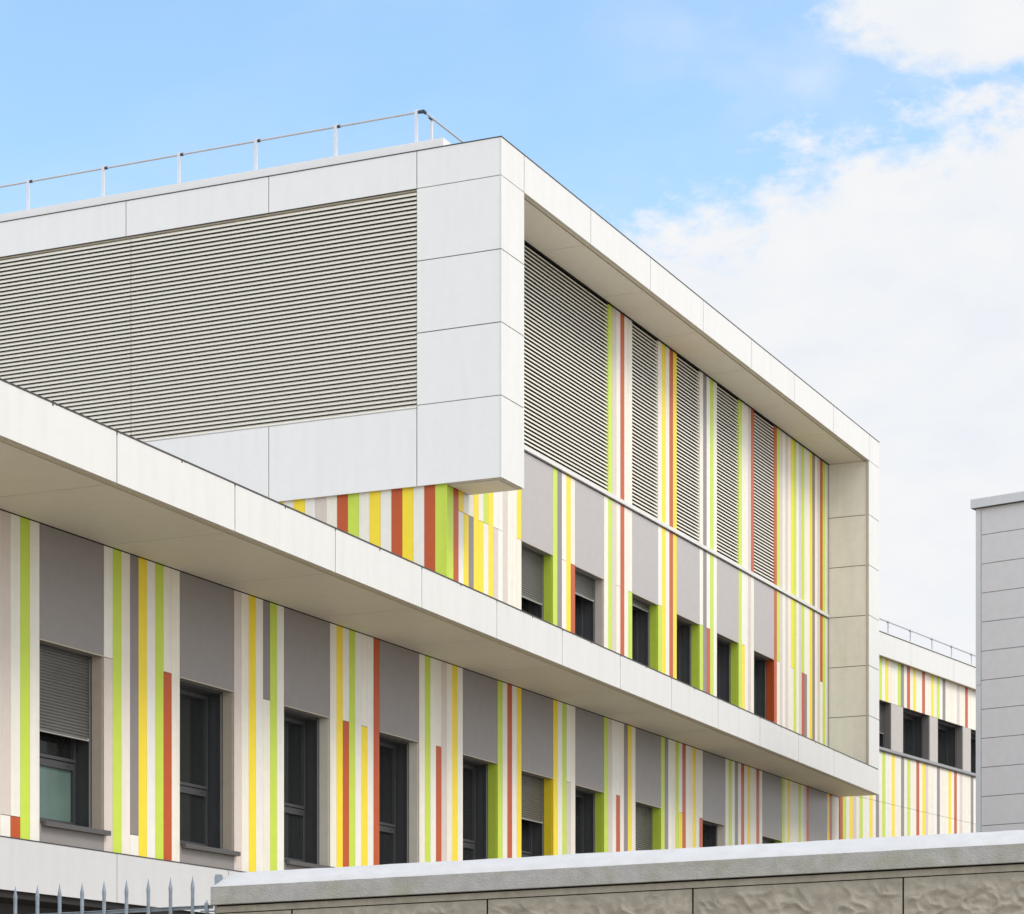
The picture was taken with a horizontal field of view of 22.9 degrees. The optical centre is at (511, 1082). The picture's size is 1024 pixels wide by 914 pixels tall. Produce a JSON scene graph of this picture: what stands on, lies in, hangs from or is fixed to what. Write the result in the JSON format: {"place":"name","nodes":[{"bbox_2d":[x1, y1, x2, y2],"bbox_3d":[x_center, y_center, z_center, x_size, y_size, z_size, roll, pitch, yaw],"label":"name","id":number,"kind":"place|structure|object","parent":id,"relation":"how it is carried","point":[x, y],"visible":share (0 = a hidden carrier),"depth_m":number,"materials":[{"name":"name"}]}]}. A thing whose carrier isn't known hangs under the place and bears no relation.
{"place":"outdoors","nodes":[
{"label":"outdoors","id":0,"kind":"place"},
{"bbox_2d":[0,136,879,913],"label":"office building","id":1,"kind":"structure","parent":0,"point":[446,500],"depth_m":42.03,"materials":[{"name":"white concrete"}]},
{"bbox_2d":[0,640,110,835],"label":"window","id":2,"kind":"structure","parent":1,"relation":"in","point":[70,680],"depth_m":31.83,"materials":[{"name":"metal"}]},
{"bbox_2d":[180,678,240,855],"bbox_3d":[-4.358,-4.269,34.361,0.675,2.302,1.480,0,0,25],"label":"window","id":3,"kind":"structure","parent":1,"relation":"in","point":[205,710],"depth_m":34.92,"materials":[{"name":"glass"}]},
{"bbox_2d":[0,109,463,208],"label":"roof railing","id":4,"kind":"object","parent":1,"relation":"on","point":[256,141],"visible":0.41,"depth_m":42.96,"materials":[{"name":"metal"}]},
{"bbox_2d":[284,706,334,867],"bbox_3d":[-3.207,-4.269,36.875,0.675,2.302,1.450,0,0,25],"label":"window","id":5,"kind":"structure","parent":1,"relation":"in","point":[305,733],"depth_m":37.42,"materials":[{"name":"glass"}]},
{"bbox_2d":[379,732,417,864],"bbox_3d":[-2.038,-4.300,39.557,0.569,2.240,1.420,0,0,25],"label":"window","id":6,"kind":"structure","parent":1,"relation":"in","point":[398,757],"depth_m":40.09,"materials":[{"name":"glass"}]},
{"bbox_2d":[463,755,495,860],"bbox_3d":[-0.810,-4.300,42.239,0.569,2.240,1.420,0,0,25],"label":"window","id":7,"kind":"structure","parent":1,"relation":"in","point":[479,776],"depth_m":42.78,"materials":[{"name":"glass"}]},
{"bbox_2d":[521,541,550,622],"bbox_3d":[0.157,-8.380,44.353,0.569,2.000,1.410,0,0,25],"label":"window","id":8,"kind":"structure","parent":1,"relation":"in","point":[535,563],"depth_m":44.76,"materials":[{"name":"metal"}]},
{"bbox_2d":[521,771,551,856],"bbox_3d":[0.162,-4.300,44.362,0.569,2.240,1.430,0,0,25],"label":"window","id":9,"kind":"structure","parent":1,"relation":"in","point":[536,790],"depth_m":44.87,"materials":[{"name":"metal"}]},
{"bbox_2d":[575,785,602,853],"bbox_3d":[1.142,-4.300,46.503,0.569,2.240,1.420,0,0,25],"label":"window","id":10,"kind":"structure","parent":1,"relation":"in","point":[588,802],"depth_m":47.04,"materials":[{"name":"glass"}]},
{"bbox_2d":[575,567,602,645],"bbox_3d":[1.140,-8.380,46.499,0.569,2.000,1.430,0,0,25],"label":"window","id":11,"kind":"structure","parent":1,"relation":"in","point":[588,587],"depth_m":47.03,"materials":[{"name":"glass"}]},
{"bbox_2d":[632,593,656,669],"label":"window","id":12,"kind":"structure","parent":1,"relation":"in","point":[644,612],"depth_m":49.55,"materials":[{"name":"glass"}]},
{"bbox_2d":[635,802,659,850],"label":"window","id":13,"kind":"structure","parent":1,"relation":"in","point":[647,817],"depth_m":49.50,"materials":[{"name":"metal"}]},
{"bbox_2d":[677,615,697,687],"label":"window","id":14,"kind":"structure","parent":1,"relation":"in","point":[687,630],"depth_m":51.68,"materials":[{"name":"glass"}]},
{"bbox_2d":[703,820,723,846],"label":"window","id":15,"kind":"structure","parent":1,"relation":"in","point":[713,833],"depth_m":53.08,"materials":[{"name":"glass"}]},
{"bbox_2d":[717,633,736,705],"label":"window","id":16,"kind":"structure","parent":1,"relation":"in","point":[726,648],"depth_m":53.85,"materials":[{"name":"glass"}]},
{"bbox_2d":[754,651,772,721],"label":"window","id":17,"kind":"structure","parent":1,"relation":"in","point":[763,665],"depth_m":55.99,"materials":[{"name":"glass"}]},
{"bbox_2d":[762,836,780,843],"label":"window","id":18,"kind":"structure","parent":1,"relation":"in","point":[765,840],"depth_m":56.11,"materials":[{"name":"metal"}]},
{"bbox_2d":[0,0,1023,665],"label":"sky","id":19,"kind":"structure","parent":0,"point":[841,181],"materials":[{"name":"blue"}]},
{"bbox_2d":[211,830,1023,913],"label":"boundary wall","id":20,"kind":"structure","parent":0,"point":[974,873],"depth_m":15.68,"materials":[{"name":"concrete"}]},
{"bbox_2d":[837,630,975,839],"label":"office wing","id":21,"kind":"structure","parent":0,"point":[927,741],"depth_m":64.75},
{"bbox_2d":[879,700,889,748],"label":"window","id":22,"kind":"structure","parent":21,"relation":"in","point":[884,707],"depth_m":63.01,"materials":[{"name":"metal"}]},
{"bbox_2d":[903,708,928,759],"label":"window","id":23,"kind":"structure","parent":21,"relation":"in","point":[915,724],"depth_m":65.14,"materials":[{"name":"glass"}]},
{"bbox_2d":[879,618,975,664],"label":"roof railing","id":24,"kind":"object","parent":21,"relation":"on","point":[931,639],"visible":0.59,"depth_m":65.80,"materials":[{"name":"metal"}]},
{"bbox_2d":[938,719,961,768],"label":"window","id":25,"kind":"structure","parent":21,"relation":"in","point":[948,751],"depth_m":67.09,"materials":[{"name":"glass"}]},
{"bbox_2d":[971,729,975,772],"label":"window","id":26,"kind":"structure","parent":21,"relation":"in","point":[973,733],"depth_m":68.83,"materials":[{"name":"glass"}]},
{"label":"ground","id":27,"kind":"structure","parent":0,"visible":0},
{"bbox_2d":[13,874,222,913],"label":"spiked fence","id":28,"kind":"object","parent":27,"relation":"on","point":[206,906],"visible":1,"depth_m":16.39,"materials":[{"name":"metal"}]},
{"bbox_2d":[970,491,1023,831],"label":"panelled building","id":29,"kind":"structure","parent":27,"relation":"on","point":[999,662],"depth_m":49.66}
]}

